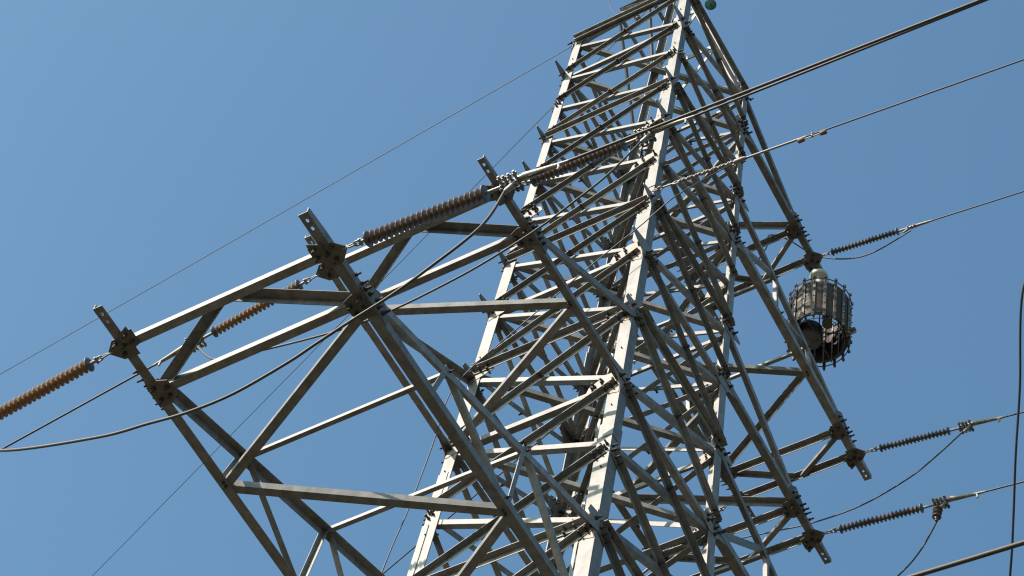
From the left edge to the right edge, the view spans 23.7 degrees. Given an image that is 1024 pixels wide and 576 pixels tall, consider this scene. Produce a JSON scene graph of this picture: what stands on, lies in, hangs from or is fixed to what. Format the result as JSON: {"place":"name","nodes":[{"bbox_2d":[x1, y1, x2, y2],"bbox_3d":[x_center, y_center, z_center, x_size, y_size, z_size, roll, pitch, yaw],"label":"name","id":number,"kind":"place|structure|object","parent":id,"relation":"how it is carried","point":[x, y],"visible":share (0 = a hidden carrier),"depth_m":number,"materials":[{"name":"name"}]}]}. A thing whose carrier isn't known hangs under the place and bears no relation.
{"place":"outdoors","nodes":[
{"label":"outdoors","id":0,"kind":"place"},
{"bbox_2d":[0,0,1023,575],"label":"sky","id":1,"kind":"structure","parent":0,"point":[140,139],"materials":[{"name":"blue"}]},
{"bbox_2d":[907,540,1023,575],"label":"conductor","id":2,"kind":"object","parent":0,"point":[971,558],"visible":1,"depth_m":19.00,"materials":[{"name":"metal"}]},
{"bbox_2d":[1009,282,1023,575],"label":"hanging cable","id":3,"kind":"object","parent":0,"point":[1016,443],"visible":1,"depth_m":18.99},
{"bbox_3d":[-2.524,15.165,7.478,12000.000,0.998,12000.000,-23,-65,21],"label":"ground","id":4,"kind":"structure","parent":0,"visible":0},
{"bbox_2d":[93,0,871,575],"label":"transmission tower","id":5,"kind":"structure","parent":4,"relation":"on","point":[589,534],"depth_m":29.53,"materials":[{"name":"metal"}]},
{"bbox_2d":[0,353,108,419],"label":"insulator string","id":6,"kind":"object","parent":5,"relation":"attached to","point":[48,386],"visible":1,"depth_m":23.21,"materials":[{"name":"ceramic"}]},
{"bbox_2d":[152,275,315,366],"bbox_3d":[-3.180,0.390,27.847,2.289,0.358,0.200,-26,-66,22],"label":"insulator string","id":7,"kind":"object","parent":5,"relation":"attached to","point":[239,318],"visible":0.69,"depth_m":27.82,"materials":[{"name":"ceramic"}]},
{"bbox_2d":[1,351,177,448],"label":"conductor","id":8,"kind":"object","parent":7,"relation":"attached to","point":[75,408],"visible":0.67,"depth_m":28.52,"materials":[{"name":"metal"}]},
{"bbox_2d":[1,45,572,373],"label":"ground wire","id":9,"kind":"object","parent":5,"relation":"attached to","point":[293,206],"visible":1,"depth_m":39.56,"materials":[{"name":"metal"}]},
{"bbox_2d":[92,11,645,575],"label":"ground wire","id":10,"kind":"object","parent":5,"relation":"attached to","point":[336,327],"visible":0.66,"depth_m":44.98,"materials":[{"name":"metal"}]},
{"bbox_2d":[347,159,567,247],"bbox_3d":[-0.495,-0.726,21.546,2.359,0.374,0.201,-23,-65,21],"label":"insulator string","id":11,"kind":"object","parent":5,"relation":"attached to","point":[371,237],"visible":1,"depth_m":21.56,"materials":[{"name":"ceramic"}]},
{"bbox_2d":[0,190,505,451],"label":"jumper cable","id":12,"kind":"object","parent":11,"relation":"hanging from","point":[467,238],"visible":1,"depth_m":20.62,"materials":[{"name":"metal"}]},
{"bbox_2d":[528,0,983,177],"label":"conductor","id":13,"kind":"object","parent":11,"relation":"attached to","point":[776,79],"visible":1,"depth_m":20.17,"materials":[{"name":"metal"}]},
{"bbox_2d":[381,164,731,572],"bbox_3d":[-1.359,6.213,19.676,4.793,28.045,0.955,-6,-60,12],"label":"drop cable","id":14,"kind":"object","parent":5,"relation":"attached to","point":[515,330],"visible":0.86,"depth_m":29.57,"materials":[{"name":"black metal"}]},
{"bbox_2d":[651,59,1023,191],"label":"fibre cable","id":15,"kind":"object","parent":14,"relation":"attached to","point":[798,140],"visible":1,"depth_m":30.42,"materials":[{"name":"metal"}]},
{"bbox_2d":[518,115,694,186],"bbox_3d":[0.979,-1.446,26.081,2.239,0.362,0.200,-23,-65,21],"label":"insulator string","id":16,"kind":"object","parent":5,"relation":"attached to","point":[643,138],"visible":0.86,"depth_m":26.07,"materials":[{"name":"brown glazed ceramic"},{"name":"zinc"},{"name":"dark iron"}]},
{"bbox_2d":[197,141,640,359],"bbox_3d":[-1.242,-0.068,26.188,5.866,1.576,0.160,-23,-65,21],"label":"jumper cable","id":17,"kind":"object","parent":16,"relation":"hanging from","point":[500,252],"visible":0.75,"depth_m":25.33,"materials":[{"name":"metal"}]},
{"bbox_2d":[660,0,987,130],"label":"conductor","id":18,"kind":"object","parent":16,"relation":"attached to","point":[791,77],"visible":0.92,"depth_m":24.94,"materials":[{"name":"metal"}]},
{"bbox_2d":[633,14,640,20],"bbox_3d":[1.968,-4.357,38.884,0.232,0.524,0.100,-7,-60,13],"label":"glass insulator","id":19,"kind":"object","parent":5,"relation":"hanging from","point":[637,17],"visible":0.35,"depth_m":38.70,"materials":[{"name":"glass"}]},
{"bbox_2d":[643,505,726,573],"bbox_3d":[2.600,3.817,36.963,0.150,0.340,1.842,43,-62,-16],"label":"insulator string","id":20,"kind":"object","parent":5,"relation":"attached to","point":[720,510],"visible":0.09,"depth_m":36.92,"materials":[{"name":"ceramic"}]},
{"bbox_2d":[705,0,715,9],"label":"glass insulator","id":21,"kind":"object","parent":5,"relation":"hanging from","point":[710,4],"visible":1,"depth_m":39.27,"materials":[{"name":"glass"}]},
{"bbox_2d":[784,268,856,370],"bbox_3d":[4.762,0.420,37.516,1.089,1.690,1.022,-23,-65,21],"label":"cable cage","id":22,"kind":"object","parent":5,"relation":"attached to","point":[819,294],"visible":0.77,"depth_m":37.17,"materials":[{"name":"metal"}]},
{"bbox_2d":[823,220,931,255],"bbox_3d":[5.631,-0.770,37.630,1.821,0.282,0.123,-21,-64,20],"label":"insulator string","id":23,"kind":"object","parent":5,"relation":"attached to","point":[866,241],"visible":1,"depth_m":37.64,"materials":[{"name":"dark brown glazed ceramic"},{"name":"zinc"},{"name":"dark iron"}]},
{"bbox_2d":[754,230,910,263],"bbox_3d":[4.979,-0.634,37.941,2.555,0.940,0.392,-10,-61,15],"label":"jumper cable","id":24,"kind":"object","parent":23,"relation":"hanging from","point":[845,258],"visible":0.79,"depth_m":37.75,"materials":[{"name":"metal"}]},
{"bbox_2d":[932,191,1023,220],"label":"conductor","id":25,"kind":"object","parent":23,"relation":"attached to","point":[977,205],"visible":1,"depth_m":36.91,"materials":[{"name":"metal"}]},
{"bbox_2d":[825,491,985,533],"bbox_3d":[5.095,2.932,31.724,2.239,0.353,0.200,-21,-64,20],"label":"insulator string","id":26,"kind":"object","parent":5,"relation":"attached to","point":[941,502],"visible":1,"depth_m":31.73,"materials":[{"name":"dark brown glazed ceramic"},{"name":"zinc"},{"name":"dark iron"}]},
{"bbox_2d":[932,506,942,521],"bbox_3d":[5.467,2.904,31.362,0.143,0.273,0.130,-23,-65,21],"label":"stub insulator","id":27,"kind":"object","parent":26,"relation":"hanging from","point":[937,512],"visible":1,"depth_m":31.35,"materials":[{"name":"brown ceramic"}]},
{"bbox_2d":[897,518,938,575],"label":"jumper cable","id":28,"kind":"object","parent":27,"relation":"hanging from","point":[909,564],"visible":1,"depth_m":31.23,"materials":[{"name":"metal"}]},
{"bbox_2d":[954,481,1023,499],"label":"conductor","id":29,"kind":"object","parent":26,"relation":"attached to","point":[998,488],"visible":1,"depth_m":31.17,"materials":[{"name":"metal"}]},
{"bbox_2d":[866,416,1005,452],"bbox_3d":[6.138,2.133,35.384,2.150,0.344,0.200,-20,-64,19],"label":"insulator string","id":30,"kind":"object","parent":5,"relation":"attached to","point":[964,426],"visible":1,"depth_m":35.36,"materials":[{"name":"dark brown glazed ceramic"},{"name":"zinc"},{"name":"dark iron"}]},
{"bbox_2d":[689,431,962,553],"bbox_3d":[4.306,3.317,35.840,5.209,0.712,0.157,-25,-66,22],"label":"jumper cable","id":31,"kind":"object","parent":30,"relation":"hanging from","point":[941,451],"visible":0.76,"depth_m":35.23,"materials":[{"name":"metal"}]},
{"bbox_2d":[978,411,1023,423],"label":"conductor","id":32,"kind":"object","parent":30,"relation":"attached to","point":[1006,416],"visible":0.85,"depth_m":34.91,"materials":[{"name":"metal"}]},
{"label":"insulator string","id":33,"kind":"object","parent":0,"visible":0},
{"bbox_2d":[383,429,553,573],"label":"conductor","id":34,"kind":"object","parent":33,"relation":"attached to","point":[451,515],"visible":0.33,"depth_m":40.64,"materials":[{"name":"metal"}]}
]}

